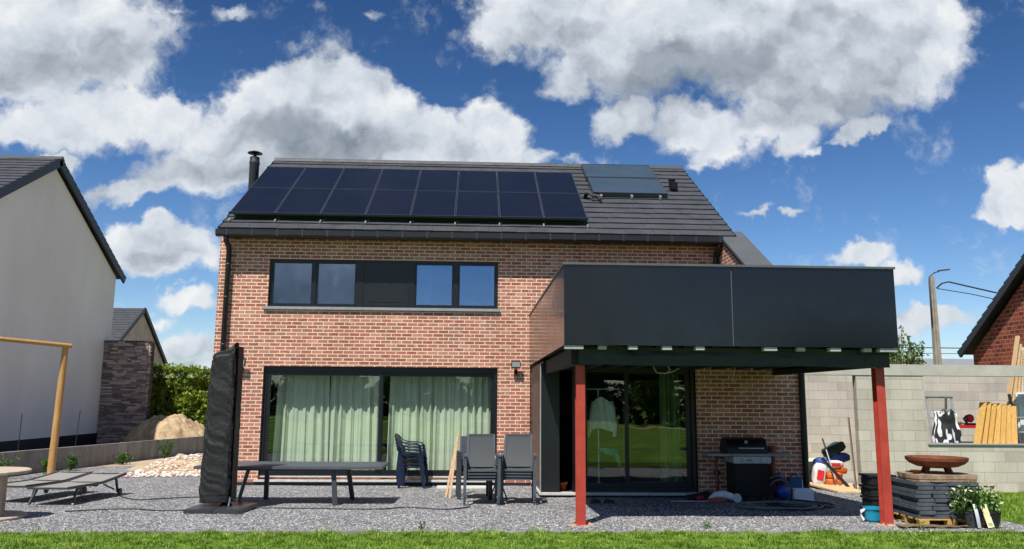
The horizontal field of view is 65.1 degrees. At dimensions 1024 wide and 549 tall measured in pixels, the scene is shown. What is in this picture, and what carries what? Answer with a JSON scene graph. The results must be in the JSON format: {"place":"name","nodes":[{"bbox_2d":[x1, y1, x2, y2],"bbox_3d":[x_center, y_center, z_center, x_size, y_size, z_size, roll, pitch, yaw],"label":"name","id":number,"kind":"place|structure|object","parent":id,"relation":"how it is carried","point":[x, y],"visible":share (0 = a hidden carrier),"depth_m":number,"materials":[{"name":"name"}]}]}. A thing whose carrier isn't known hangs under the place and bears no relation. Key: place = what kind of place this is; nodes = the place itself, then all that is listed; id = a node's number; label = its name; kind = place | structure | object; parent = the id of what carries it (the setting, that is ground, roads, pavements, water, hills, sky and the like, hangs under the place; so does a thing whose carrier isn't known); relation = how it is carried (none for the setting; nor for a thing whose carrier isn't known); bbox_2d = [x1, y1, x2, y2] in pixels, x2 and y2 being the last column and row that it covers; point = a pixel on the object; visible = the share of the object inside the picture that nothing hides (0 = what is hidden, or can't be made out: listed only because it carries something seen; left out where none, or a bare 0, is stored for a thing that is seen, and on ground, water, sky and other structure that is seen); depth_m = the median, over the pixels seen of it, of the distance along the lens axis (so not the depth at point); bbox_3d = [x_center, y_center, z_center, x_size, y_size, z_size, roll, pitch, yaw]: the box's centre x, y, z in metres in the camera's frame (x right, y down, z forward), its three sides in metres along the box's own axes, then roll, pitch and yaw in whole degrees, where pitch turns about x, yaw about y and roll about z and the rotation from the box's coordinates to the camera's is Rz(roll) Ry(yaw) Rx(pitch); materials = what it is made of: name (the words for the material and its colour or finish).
{"place":"outdoors","nodes":[
{"label":"outdoors","id":0,"kind":"place"},
{"bbox_2d":[16,453,202,475],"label":"soil","id":1,"kind":"structure","parent":0,"point":[134,463],"depth_m":23.74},
{"bbox_2d":[63,449,82,470],"bbox_3d":[-11.413,4.831,20.800,0.376,0.606,0.430,-1,-9,7],"label":"weed","id":2,"kind":"object","parent":1,"relation":"on","point":[72,460],"visible":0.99,"depth_m":20.78,"materials":[{"name":"green plant"}]},
{"bbox_2d":[113,449,133,464],"bbox_3d":[-11.464,5.420,23.702,0.387,0.558,0.592,-6,-11,34],"label":"weed","id":3,"kind":"object","parent":1,"relation":"on","point":[123,457],"visible":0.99,"depth_m":23.66,"materials":[{"name":"green plant"}]},
{"bbox_2d":[127,454,202,472],"bbox_3d":[-8.514,5.260,22.714,4.800,0.544,6.800,1,-9,-3],"label":"rubble pile","id":4,"kind":"object","parent":1,"relation":"on","point":[183,467],"visible":0.18,"depth_m":21.12,"materials":[{"name":"stone"}]},
{"bbox_2d":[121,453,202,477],"bbox_3d":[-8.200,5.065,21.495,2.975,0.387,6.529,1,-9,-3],"label":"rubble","id":5,"kind":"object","parent":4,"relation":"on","point":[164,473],"visible":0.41,"depth_m":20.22,"materials":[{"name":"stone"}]},
{"bbox_2d":[156,435,176,458],"bbox_3d":[-11.478,5.742,26.625,0.667,0.797,0.520,1,-9,-3],"label":"weed","id":6,"kind":"object","parent":1,"relation":"on","point":[162,449],"visible":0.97,"depth_m":26.63,"materials":[{"name":"green plant"}]},
{"bbox_2d":[0,487,1023,548],"bbox_3d":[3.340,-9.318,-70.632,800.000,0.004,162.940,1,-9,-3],"label":"lawn","id":7,"kind":"structure","parent":0,"point":[482,545],"depth_m":9.18,"materials":[{"name":"plant"}]},
{"bbox_2d":[0,466,1023,531],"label":"gravel yard","id":8,"kind":"structure","parent":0,"point":[86,503],"depth_m":12.13,"materials":[{"name":"gravel"}]},
{"bbox_2d":[0,467,31,521],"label":"cable spool","id":9,"kind":"object","parent":8,"relation":"on","point":[7,515],"visible":1,"depth_m":10.88,"materials":[{"name":"brown wood"}]},
{"bbox_2d":[0,337,71,473],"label":"swing frame","id":10,"kind":"object","parent":8,"relation":"on","point":[52,458],"visible":0.85,"depth_m":18.40,"materials":[{"name":"wood"}]},
{"bbox_2d":[7,471,92,495],"bbox_3d":[-8.085,3.648,13.819,0.724,0.384,2.030,0,-10,0],"label":"sun lounger","id":11,"kind":"object","parent":8,"relation":"on","point":[55,477],"visible":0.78,"depth_m":14.11,"materials":[{"name":"fabric"}]},
{"bbox_2d":[27,473,126,504],"bbox_3d":[-7.274,3.597,13.512,0.724,0.384,2.030,1,-10,-2],"label":"sun lounger","id":12,"kind":"object","parent":8,"relation":"on","point":[78,483],"visible":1,"depth_m":13.66,"materials":[{"name":"fabric"}]},
{"bbox_2d":[183,342,258,513],"bbox_3d":[-4.320,2.282,12.180,0.819,2.504,0.859,0,-9,0],"label":"parasol","id":13,"kind":"object","parent":8,"relation":"on","point":[217,490],"visible":1,"depth_m":12.08,"materials":[{"name":"black fabric"}]},
{"bbox_2d":[65,506,470,511],"bbox_3d":[-3.569,3.549,12.162,5.921,0.044,0.368,1,-9,-7],"label":"ground cable","id":14,"kind":"object","parent":8,"relation":"on","point":[279,507],"visible":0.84,"depth_m":12.29,"materials":[{"name":"rubber"}]},
{"bbox_2d":[193,461,388,505],"bbox_3d":[-3.596,3.464,13.285,2.980,0.645,1.064,1,-9,-3],"label":"patio table","id":15,"kind":"object","parent":8,"relation":"on","point":[267,467],"visible":0.83,"depth_m":12.94,"materials":[{"name":"metal"}]},
{"bbox_2d":[396,448,428,488],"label":"plastic chair","id":16,"kind":"object","parent":8,"relation":"on","point":[410,466],"visible":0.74,"depth_m":16.13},
{"bbox_2d":[396,445,427,485],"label":"plastic chair","id":17,"kind":"object","parent":16,"relation":"on","point":[410,463],"visible":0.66,"depth_m":16.13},
{"bbox_2d":[395,442,427,482],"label":"plastic chair","id":18,"kind":"object","parent":17,"relation":"on","point":[411,460],"visible":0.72,"depth_m":16.14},
{"bbox_2d":[395,438,426,478],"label":"plastic chair","id":19,"kind":"object","parent":18,"relation":"on","point":[409,457],"visible":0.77,"depth_m":16.15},
{"bbox_2d":[394,433,426,475],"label":"plastic chair","id":20,"kind":"object","parent":19,"relation":"on","point":[398,437],"visible":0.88,"depth_m":16.14,"materials":[{"name":"plastic"}]},
{"bbox_2d":[436,485,494,488],"bbox_3d":[-0.931,4.292,16.184,1.170,0.035,0.400,1,-9,-3],"label":"stone slab","id":21,"kind":"object","parent":8,"relation":"on","point":[467,487],"depth_m":16.02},
{"bbox_2d":[456,443,491,499],"bbox_3d":[-0.673,3.460,14.148,0.610,0.934,0.582,1,-9,-7],"label":"slatted chair","id":22,"kind":"object","parent":8,"relation":"on","point":[459,462],"visible":0.38,"depth_m":13.86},
{"bbox_2d":[463,462,499,505],"bbox_3d":[-0.514,3.285,13.268,0.604,0.968,0.655,1,-9,-5],"label":"patio chair","id":23,"kind":"object","parent":8,"relation":"on","point":[482,479],"visible":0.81,"depth_m":12.97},
{"bbox_2d":[463,459,499,502],"bbox_3d":[-0.509,3.235,13.259,0.604,0.968,0.655,1,-9,-5],"label":"patio chair","id":24,"kind":"object","parent":23,"relation":"on","point":[480,476],"visible":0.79,"depth_m":12.97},
{"bbox_2d":[463,456,500,499],"bbox_3d":[-0.504,3.185,13.251,0.604,0.968,0.655,1,-9,-5],"label":"patio chair","id":25,"kind":"object","parent":24,"relation":"on","point":[481,473],"visible":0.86,"depth_m":12.98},
{"bbox_2d":[463,434,500,496],"bbox_3d":[-0.499,3.135,13.243,0.604,0.968,0.655,1,-9,-5],"label":"patio chair","id":26,"kind":"object","parent":25,"relation":"on","point":[480,450],"visible":0.98,"depth_m":13.46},
{"bbox_2d":[500,463,534,504],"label":"patio chair","id":27,"kind":"object","parent":8,"relation":"on","point":[517,478],"visible":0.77,"depth_m":13.12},
{"bbox_2d":[500,460,535,501],"bbox_3d":[0.096,3.265,13.405,0.604,0.968,0.655,0,-9,0],"label":"patio chair","id":28,"kind":"object","parent":27,"relation":"on","point":[515,475],"visible":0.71,"depth_m":13.11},
{"bbox_2d":[500,439,536,498],"bbox_3d":[0.101,3.215,13.397,0.604,0.968,0.655,0,-9,0],"label":"patio chair","id":29,"kind":"object","parent":28,"relation":"on","point":[517,473],"visible":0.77,"depth_m":13.48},
{"bbox_2d":[500,434,536,495],"bbox_3d":[0.106,3.165,13.389,0.604,0.968,0.655,0,-9,0],"label":"patio chair","id":30,"kind":"object","parent":29,"relation":"on","point":[518,450],"visible":0.98,"depth_m":13.62,"materials":[{"name":"fabric"}]},
{"bbox_2d":[684,492,711,500],"bbox_3d":[3.319,3.860,13.979,0.715,0.147,0.254,3,-9,-18],"label":"black cloth","id":31,"kind":"object","parent":8,"relation":"on","point":[706,495],"visible":0.62,"depth_m":13.95,"materials":[{"name":"fabric"}]},
{"bbox_2d":[670,490,733,503],"bbox_3d":[3.249,3.761,13.546,1.136,0.218,0.282,1,-9,-3],"label":"hedge trimmer","id":32,"kind":"object","parent":8,"relation":"on","point":[718,497],"visible":0.94,"depth_m":13.57,"materials":[{"name":"white plastic"}]},
{"bbox_2d":[700,437,790,500],"bbox_3d":[4.085,3.398,14.045,1.470,1.076,0.538,1,-9,-3],"label":"barbecue","id":33,"kind":"object","parent":8,"relation":"on","point":[748,459],"visible":0.86,"depth_m":13.86,"materials":[{"name":"black metal"}]},
{"bbox_2d":[767,446,776,497],"bbox_3d":[4.663,3.549,14.367,0.140,0.930,0.140,1,-9,-3],"label":"rusty pipe","id":34,"kind":"object","parent":8,"relation":"on","point":[772,465],"visible":0.49,"depth_m":14.34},
{"bbox_2d":[734,499,823,510],"bbox_3d":[4.400,3.692,12.861,1.628,0.071,1.100,6,-10,-32],"label":"hose","id":35,"kind":"object","parent":8,"relation":"on","point":[749,505],"visible":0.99,"depth_m":12.71,"materials":[{"name":"rubber"}]},
{"bbox_2d":[766,475,791,500],"bbox_3d":[4.634,3.720,13.970,0.507,0.432,0.252,1,-9,-3],"label":"hose drum","id":36,"kind":"object","parent":8,"relation":"on","point":[783,491],"visible":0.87,"depth_m":13.90,"materials":[{"name":"blue plastic"}]},
{"bbox_2d":[766,499,834,507],"bbox_3d":[4.719,3.735,13.053,0.892,0.055,1.147,-8,-12,44],"label":"hose","id":37,"kind":"object","parent":8,"relation":"on","point":[825,504],"visible":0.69,"depth_m":12.87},
{"bbox_2d":[791,488,813,501],"bbox_3d":[5.043,3.829,13.954,0.350,0.210,0.240,0,-9,3],"label":"foam box","id":38,"kind":"object","parent":8,"relation":"on","point":[803,493],"visible":0.77,"depth_m":13.84,"materials":[{"name":"plastic"}]},
{"bbox_2d":[787,474,801,487],"bbox_3d":[5.025,3.749,14.273,0.240,0.405,0.120,1,-9,-3],"label":"tool case","id":39,"kind":"object","parent":38,"relation":"on","point":[795,482],"visible":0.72,"depth_m":14.22,"materials":[{"name":"blue plastic"}]},
{"bbox_2d":[810,482,860,492],"bbox_3d":[6.502,4.424,16.923,0.550,0.035,2.900,1,-9,-3],"label":"wooden board","id":40,"kind":"object","parent":8,"relation":"on","point":[836,488],"visible":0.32,"depth_m":15.99,"materials":[{"name":"wood"}]},
{"bbox_2d":[811,463,826,483],"bbox_3d":[6.463,4.216,16.898,0.314,0.497,0.192,1,-9,-3],"label":"sack","id":41,"kind":"object","parent":40,"relation":"on","point":[818,473],"visible":0.9,"depth_m":16.83,"materials":[{"name":"plastic"}]},
{"bbox_2d":[824,478,841,484],"bbox_3d":[6.740,4.358,16.894,0.345,0.161,0.266,1,-9,-3],"label":"sack","id":42,"kind":"object","parent":40,"relation":"on","point":[830,481],"visible":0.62,"depth_m":16.78,"materials":[{"name":"orange plastic"}]},
{"bbox_2d":[825,471,842,478],"bbox_3d":[6.789,4.236,16.928,0.377,0.158,0.275,1,-9,-3],"label":"sack","id":43,"kind":"object","parent":42,"relation":"on","point":[829,474],"visible":0.68,"depth_m":16.82,"materials":[{"name":"orange plastic"}]},
{"bbox_2d":[830,467,846,473],"bbox_3d":[6.913,4.130,17.017,0.353,0.194,0.257,1,-9,-3],"label":"sack","id":44,"kind":"object","parent":43,"relation":"on","point":[843,470],"visible":0.58,"depth_m":16.91,"materials":[{"name":"orange plastic"}]},
{"bbox_2d":[825,460,842,467],"bbox_3d":[6.800,4.016,16.993,0.401,0.172,0.255,1,-9,-3],"label":"sack","id":45,"kind":"object","parent":44,"relation":"on","point":[836,463],"visible":0.75,"depth_m":16.90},
{"bbox_2d":[829,453,849,462],"bbox_3d":[6.996,3.922,17.226,0.498,0.215,0.294,1,-9,-3],"label":"sack","id":46,"kind":"object","parent":45,"relation":"on","point":[843,457],"visible":0.63,"depth_m":17.10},
{"bbox_2d":[821,441,845,457],"bbox_3d":[6.913,3.758,17.241,0.498,0.351,0.316,1,-9,-3],"label":"sack","id":47,"kind":"object","parent":46,"relation":"on","point":[834,448],"visible":0.91,"depth_m":17.13,"materials":[{"name":"plastic"}]},
{"bbox_2d":[862,506,879,522],"bbox_3d":[4.976,3.311,11.076,0.250,0.200,0.250,1,-9,-3],"label":"bucket","id":48,"kind":"object","parent":8,"relation":"on","point":[871,514],"visible":0.81,"depth_m":10.99,"materials":[{"name":"teal plastic"}]},
{"bbox_2d":[893,512,983,525],"bbox_3d":[5.827,3.367,11.077,0.900,0.102,0.860,1,-9,-3],"label":"pallet","id":49,"kind":"object","parent":8,"relation":"on","point":[907,519],"visible":0.36,"depth_m":10.90,"materials":[{"name":"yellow wood"}]},
{"bbox_2d":[901,511,933,518],"bbox_3d":[5.505,3.261,10.903,0.212,0.048,0.440,1,-9,-4],"label":"slate paver","id":50,"kind":"object","parent":49,"relation":"on","point":[912,514],"visible":0.81,"depth_m":10.73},
{"bbox_2d":[904,507,935,514],"bbox_3d":[5.536,3.206,10.895,0.212,0.048,0.440,1,-9,-1],"label":"slate paver","id":51,"kind":"object","parent":50,"relation":"on","point":[932,512],"visible":0.73,"depth_m":10.68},
{"bbox_2d":[900,503,931,510],"bbox_3d":[5.490,3.155,10.917,0.212,0.048,0.440,1,-9,-2],"label":"slate paver","id":52,"kind":"object","parent":51,"relation":"on","point":[919,508],"visible":0.82,"depth_m":10.74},
{"bbox_2d":[896,524,983,528],"bbox_3d":[5.609,3.287,10.482,1.150,0.048,0.220,1,-9,-3],"label":"weed mat","id":53,"kind":"object","parent":8,"relation":"on","point":[930,526],"visible":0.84,"depth_m":10.44,"materials":[{"name":"grey fabric"}]},
{"bbox_2d":[964,511,982,528],"bbox_3d":[6.045,3.211,10.514,0.233,0.210,0.233,1,-9,-3],"label":"plant pot","id":54,"kind":"object","parent":53,"relation":"on","point":[970,520],"visible":0.81,"depth_m":10.44,"materials":[{"name":"black plastic"}]},
{"bbox_2d":[946,481,1003,518],"bbox_3d":[6.098,2.986,10.548,0.728,0.517,0.530,1,-9,-3],"label":"potted plant","id":55,"kind":"object","parent":54,"relation":"in","point":[964,500],"visible":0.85,"depth_m":10.52,"materials":[{"name":"green plant"}]},
{"bbox_2d":[981,503,994,527],"bbox_3d":[6.157,3.126,10.402,0.135,0.305,0.066,1,-9,-3],"label":"plank","id":56,"kind":"object","parent":8,"relation":"on","point":[987,517],"visible":0.98,"depth_m":10.40,"materials":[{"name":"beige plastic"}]},
{"bbox_2d":[983,510,1001,528],"bbox_3d":[6.303,3.218,10.546,0.233,0.210,0.233,1,-9,-3],"label":"plant pot","id":57,"kind":"object","parent":8,"relation":"on","point":[996,517],"visible":0.6,"depth_m":10.45,"materials":[{"name":"black plastic"}]},
{"bbox_2d":[0,0,1023,377],"label":"sky","id":58,"kind":"structure","parent":0,"point":[868,133],"materials":[{"name":"blue"}]},
{"bbox_2d":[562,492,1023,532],"bbox_3d":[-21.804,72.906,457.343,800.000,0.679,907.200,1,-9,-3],"label":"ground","id":59,"kind":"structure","parent":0,"point":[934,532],"depth_m":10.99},
{"bbox_2d":[0,155,126,451],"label":"white house","id":60,"kind":"structure","parent":59,"relation":"on","point":[61,271],"depth_m":28.88,"materials":[{"name":"grey paint"}]},
{"bbox_2d":[0,531,137,533],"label":"lawn edging","id":61,"kind":"object","parent":59,"relation":"on","point":[48,532],"visible":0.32,"depth_m":9.55,"materials":[{"name":"grey concrete"}]},
{"bbox_2d":[0,436,203,475],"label":"retaining wall","id":62,"kind":"structure","parent":59,"relation":"on","point":[98,454],"depth_m":23.44,"materials":[{"name":"grey concrete"}]},
{"bbox_2d":[96,340,154,444],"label":"stone wall","id":63,"kind":"structure","parent":59,"relation":"on","point":[126,389],"depth_m":33.00,"materials":[{"name":"stone"}]},
{"bbox_2d":[111,308,167,377],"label":"gable house","id":64,"kind":"structure","parent":59,"relation":"on","point":[132,324],"depth_m":59.07,"materials":[{"name":"grey tile"}]},
{"bbox_2d":[123,414,204,441],"bbox_3d":[-14.105,6.559,32.985,3.600,1.674,3.400,1,-9,-3],"label":"dirt mound","id":65,"kind":"object","parent":59,"relation":"on","point":[155,427],"visible":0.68,"depth_m":32.09,"materials":[{"name":"soil"}]},
{"bbox_2d":[149,362,210,426],"bbox_3d":[-14.003,5.765,36.226,11.674,4.144,2.052,1,-9,-3],"label":"hedge","id":66,"kind":"object","parent":59,"relation":"on","point":[183,393],"visible":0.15,"depth_m":35.79,"materials":[{"name":"green plant"}]},
{"bbox_2d":[138,530,372,533],"bbox_3d":[-3.076,3.167,9.661,2.780,0.166,0.060,1,-9,-3],"label":"lawn edging","id":67,"kind":"object","parent":59,"relation":"on","point":[246,531],"visible":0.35,"depth_m":9.65,"materials":[{"name":"grey concrete"}]},
{"bbox_2d":[213,151,809,497],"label":"brick house","id":68,"kind":"structure","parent":59,"relation":"on","point":[320,260],"depth_m":17.33,"materials":[{"name":"brick"}]},
{"bbox_2d":[272,375,329,461],"bbox_3d":[-4.511,3.112,17.263,1.188,2.350,0.136,1,-9,-3],"label":"curtain","id":69,"kind":"object","parent":68,"relation":"hanging from","point":[301,431],"visible":0.76,"depth_m":17.26,"materials":[{"name":"fabric"}]},
{"bbox_2d":[328,376,379,461],"bbox_3d":[-3.425,3.127,17.311,1.092,2.350,0.140,1,-9,-3],"label":"curtain","id":70,"kind":"object","parent":68,"relation":"hanging from","point":[353,418],"visible":0.77,"depth_m":17.31,"materials":[{"name":"fabric"}]},
{"bbox_2d":[259,366,497,477],"bbox_3d":[-2.781,3.106,16.951,4.930,2.290,0.135,1,-9,-3],"label":"sliding window","id":71,"kind":"structure","parent":68,"relation":"in","point":[269,371],"depth_m":17.01,"materials":[{"name":"black glass"}]},
{"bbox_2d":[268,259,497,308],"bbox_3d":[-2.761,0.215,17.400,4.910,1.040,0.085,1,-9,-3],"label":"window","id":72,"kind":"structure","parent":68,"relation":"in","point":[378,283],"depth_m":17.37,"materials":[{"name":"black glass"}]},
{"bbox_2d":[386,376,429,469],"bbox_3d":[-2.225,3.144,17.367,0.932,2.350,0.139,1,-9,-3],"label":"curtain","id":73,"kind":"object","parent":68,"relation":"hanging from","point":[408,409],"visible":0.6,"depth_m":17.39,"materials":[{"name":"fabric"}]},
{"bbox_2d":[417,265,432,304],"bbox_3d":[-1.938,0.645,17.716,0.333,1.740,0.056,1,-9,-3],"label":"curtain","id":74,"kind":"object","parent":68,"relation":"hanging from","point":[424,290],"visible":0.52,"depth_m":17.78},
{"bbox_2d":[427,377,490,469],"bbox_3d":[-1.136,3.159,17.414,1.378,2.350,0.140,1,-9,-3],"label":"curtain","id":75,"kind":"object","parent":68,"relation":"hanging from","point":[460,404],"visible":0.65,"depth_m":17.43,"materials":[{"name":"fabric"}]},
{"bbox_2d":[587,388,619,482],"bbox_3d":[1.705,3.067,14.949,0.650,1.870,0.225,1,-9,-3],"label":"clothes rack","id":76,"kind":"object","parent":68,"relation":"on","point":[597,389],"visible":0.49,"depth_m":14.96,"materials":[{"name":"white metal"}]},
{"bbox_2d":[587,390,616,436],"bbox_3d":[1.672,2.581,14.963,0.576,0.889,0.120,1,-9,-3],"label":"shirt","id":77,"kind":"object","parent":76,"relation":"hanging from","point":[602,413],"visible":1,"depth_m":14.93,"materials":[{"name":"green fabric"}]},
{"bbox_2d":[599,448,621,466],"bbox_3d":[1.809,3.383,14.838,0.441,0.353,0.120,1,-9,-3],"label":"cloth","id":78,"kind":"object","parent":76,"relation":"hanging from","point":[609,451],"visible":1,"depth_m":14.81,"materials":[{"name":"teal fabric"}]},
{"bbox_2d":[563,364,697,491],"bbox_3d":[2.117,2.806,14.736,2.521,2.290,0.140,1,-9,-3],"label":"sliding door","id":79,"kind":"structure","parent":68,"relation":"in","point":[691,485],"depth_m":14.71,"materials":[{"name":"black glass"}]},
{"bbox_2d":[659,374,681,481],"bbox_3d":[2.988,2.887,15.218,0.388,2.270,0.124,1,-9,-3],"label":"curtain","id":80,"kind":"object","parent":68,"relation":"hanging from","point":[670,454],"visible":0.88,"depth_m":15.21,"materials":[{"name":"fabric"}]},
{"bbox_2d":[529,262,898,525],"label":"balcony","id":81,"kind":"structure","parent":68,"relation":"attached to","point":[786,319],"depth_m":10.78,"materials":[{"name":"grey metal"}]},
{"bbox_2d":[614,531,810,533],"bbox_3d":[2.482,3.249,9.913,2.450,0.158,0.060,1,-9,-3],"label":"lawn edging","id":82,"kind":"object","parent":59,"relation":"on","point":[619,532],"visible":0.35,"depth_m":9.91,"materials":[{"name":"grey concrete"}]},
{"bbox_2d":[889,325,929,364],"bbox_3d":[13.403,3.146,27.780,1.946,3.105,1.561,1,-9,-3],"label":"shrub","id":83,"kind":"object","parent":59,"relation":"on","point":[898,355],"visible":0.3,"depth_m":27.56,"materials":[{"name":"green plant"}]},
{"bbox_2d":[805,364,1023,491],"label":"block wall","id":84,"kind":"structure","parent":59,"relation":"on","point":[835,400],"depth_m":16.38,"materials":[{"name":"concrete"}]},
{"bbox_2d":[847,417,856,488],"bbox_3d":[6.891,3.633,16.249,0.098,1.464,0.423,-4,-10,25],"label":"leaning board","id":85,"kind":"object","parent":84,"relation":"on","point":[852,454],"visible":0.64,"depth_m":16.15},
{"bbox_2d":[932,409,961,442],"bbox_3d":[8.975,3.117,16.564,0.565,0.692,0.176,1,-9,-3],"label":"striped bag","id":86,"kind":"object","parent":84,"relation":"hanging from","point":[946,429],"visible":1,"depth_m":16.51,"materials":[{"name":"fabric"}]},
{"bbox_2d":[973,402,986,443],"bbox_3d":[9.666,3.068,16.570,0.354,0.847,0.150,5,-10,-29],"label":"yellow plank","id":87,"kind":"object","parent":84,"relation":"on","point":[980,423],"visible":0.86,"depth_m":16.56,"materials":[{"name":"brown wood"}]},
{"bbox_2d":[981,402,991,443],"bbox_3d":[9.785,3.068,16.591,0.340,0.855,0.150,6,-10,-32],"label":"yellow plank","id":88,"kind":"object","parent":84,"relation":"on","point":[986,426],"visible":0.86,"depth_m":16.55,"materials":[{"name":"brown wood"}]},
{"bbox_2d":[987,404,996,443],"bbox_3d":[9.900,3.085,16.590,0.299,0.822,0.150,5,-10,-29],"label":"yellow plank","id":89,"kind":"object","parent":84,"relation":"on","point":[992,423],"visible":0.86,"depth_m":16.56,"materials":[{"name":"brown wood"}]},
{"bbox_2d":[993,403,1001,443],"bbox_3d":[10.020,3.082,16.594,0.305,0.831,0.150,8,-11,-39],"label":"yellow plank","id":90,"kind":"object","parent":84,"relation":"on","point":[996,437],"visible":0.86,"depth_m":16.56,"materials":[{"name":"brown wood"}]},
{"bbox_2d":[1000,405,1006,443],"bbox_3d":[10.135,3.099,16.593,0.262,0.798,0.150,7,-11,-37],"label":"yellow plank","id":91,"kind":"object","parent":84,"relation":"on","point":[1003,425],"visible":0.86,"depth_m":16.56,"materials":[{"name":"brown wood"}]},
{"bbox_2d":[1003,404,1010,443],"bbox_3d":[10.249,3.099,16.615,0.243,0.805,0.150,9,-12,-43],"label":"yellow plank","id":92,"kind":"object","parent":84,"relation":"on","point":[1008,432],"visible":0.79,"depth_m":16.57,"materials":[{"name":"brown wood"}]},
{"bbox_2d":[1006,336,1019,404],"bbox_3d":[10.574,2.459,17.041,0.611,2.327,0.100,2,-9,-7],"label":"tall timber","id":93,"kind":"object","parent":84,"relation":"on","point":[1014,360],"visible":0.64,"depth_m":17.13,"materials":[{"name":"wood"}]},
{"bbox_2d":[1011,406,1017,443],"bbox_3d":[10.355,3.113,16.595,0.150,0.773,0.224,-7,-12,40],"label":"yellow plank","id":94,"kind":"object","parent":84,"relation":"on","point":[1014,436],"visible":0.86,"depth_m":16.57,"materials":[{"name":"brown wood"}]},
{"bbox_2d":[1012,344,1021,405],"bbox_3d":[10.662,2.547,17.052,0.557,2.157,0.100,2,-9,-12],"label":"tall timber","id":95,"kind":"object","parent":84,"relation":"on","point":[1015,385],"visible":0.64,"depth_m":17.10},
{"bbox_2d":[1014,392,1023,430],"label":"plastic sheet","id":96,"kind":"object","parent":84,"relation":"on","point":[1019,396],"visible":0.7,"depth_m":16.90,"materials":[{"name":"plastic"}]},
{"bbox_2d":[928,269,949,364],"bbox_3d":[19.414,3.851,36.001,1.030,8.314,0.314,1,-9,-3],"label":"street lamp","id":97,"kind":"object","parent":59,"relation":"on","point":[936,349],"visible":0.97,"depth_m":36.18,"materials":[{"name":"metal"}]},
{"bbox_2d":[957,254,1023,364],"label":"gable house","id":98,"kind":"structure","parent":59,"relation":"on","point":[995,330],"depth_m":25.12,"materials":[{"name":"red brick"}]},
{"bbox_2d":[891,358,973,364],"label":"grey shed","id":99,"kind":"structure","parent":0,"point":[955,361],"depth_m":45.47,"materials":[{"name":"concrete"}]},
{"bbox_2d":[924,396,954,442],"bbox_3d":[9.415,3.650,17.713,0.645,1.923,0.780,1,-9,-3],"label":"trestle","id":100,"kind":"object","parent":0,"point":[945,408],"visible":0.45,"depth_m":17.67,"materials":[{"name":"metal"}]},
{"bbox_2d":[983,493,1023,523],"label":"side lawn","id":101,"kind":"structure","parent":0,"point":[1007,519],"depth_m":12.65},
{"bbox_3d":[5.704,2.913,11.415,0.212,0.048,0.440,1,-9,-1],"label":"slate paver","id":102,"kind":"object","parent":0,"visible":0},
{"bbox_2d":[897,470,977,481],"bbox_3d":[5.860,2.798,11.142,0.937,0.084,0.790,1,-9,-3],"label":"wood slab","id":103,"kind":"object","parent":102,"relation":"on","point":[936,476],"depth_m":10.79,"materials":[{"name":"wood"}]},
{"bbox_2d":[904,455,968,473],"bbox_3d":[5.921,2.657,11.192,0.800,0.222,0.800,1,-9,-3],"label":"fire bowl","id":104,"kind":"object","parent":103,"relation":"on","point":[926,463],"visible":1,"depth_m":11.00,"materials":[{"name":"metal"}]},
{"bbox_3d":[5.256,3.414,11.499,0.390,0.150,0.330,1,-9,-3],"label":"black crate","id":105,"kind":"object","parent":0,"visible":0},
{"bbox_2d":[860,495,893,507],"bbox_3d":[5.267,3.261,11.523,0.390,0.150,0.330,1,-9,-3],"label":"black crate","id":106,"kind":"object","parent":105,"relation":"on","point":[869,501],"visible":0.47,"depth_m":11.40,"materials":[{"name":"plastic"}]},
{"bbox_2d":[859,484,878,496],"bbox_3d":[5.258,3.108,11.546,0.390,0.150,0.330,1,-9,-3],"label":"black crate","id":107,"kind":"object","parent":106,"relation":"on","point":[869,490],"visible":0.6,"depth_m":11.42,"materials":[{"name":"plastic"}]},
{"bbox_2d":[859,473,895,485],"bbox_3d":[5.269,2.955,11.571,0.390,0.150,0.330,1,-9,-3],"label":"black crate","id":108,"kind":"object","parent":107,"relation":"on","point":[870,479],"visible":0.58,"depth_m":11.44,"materials":[{"name":"plastic"}]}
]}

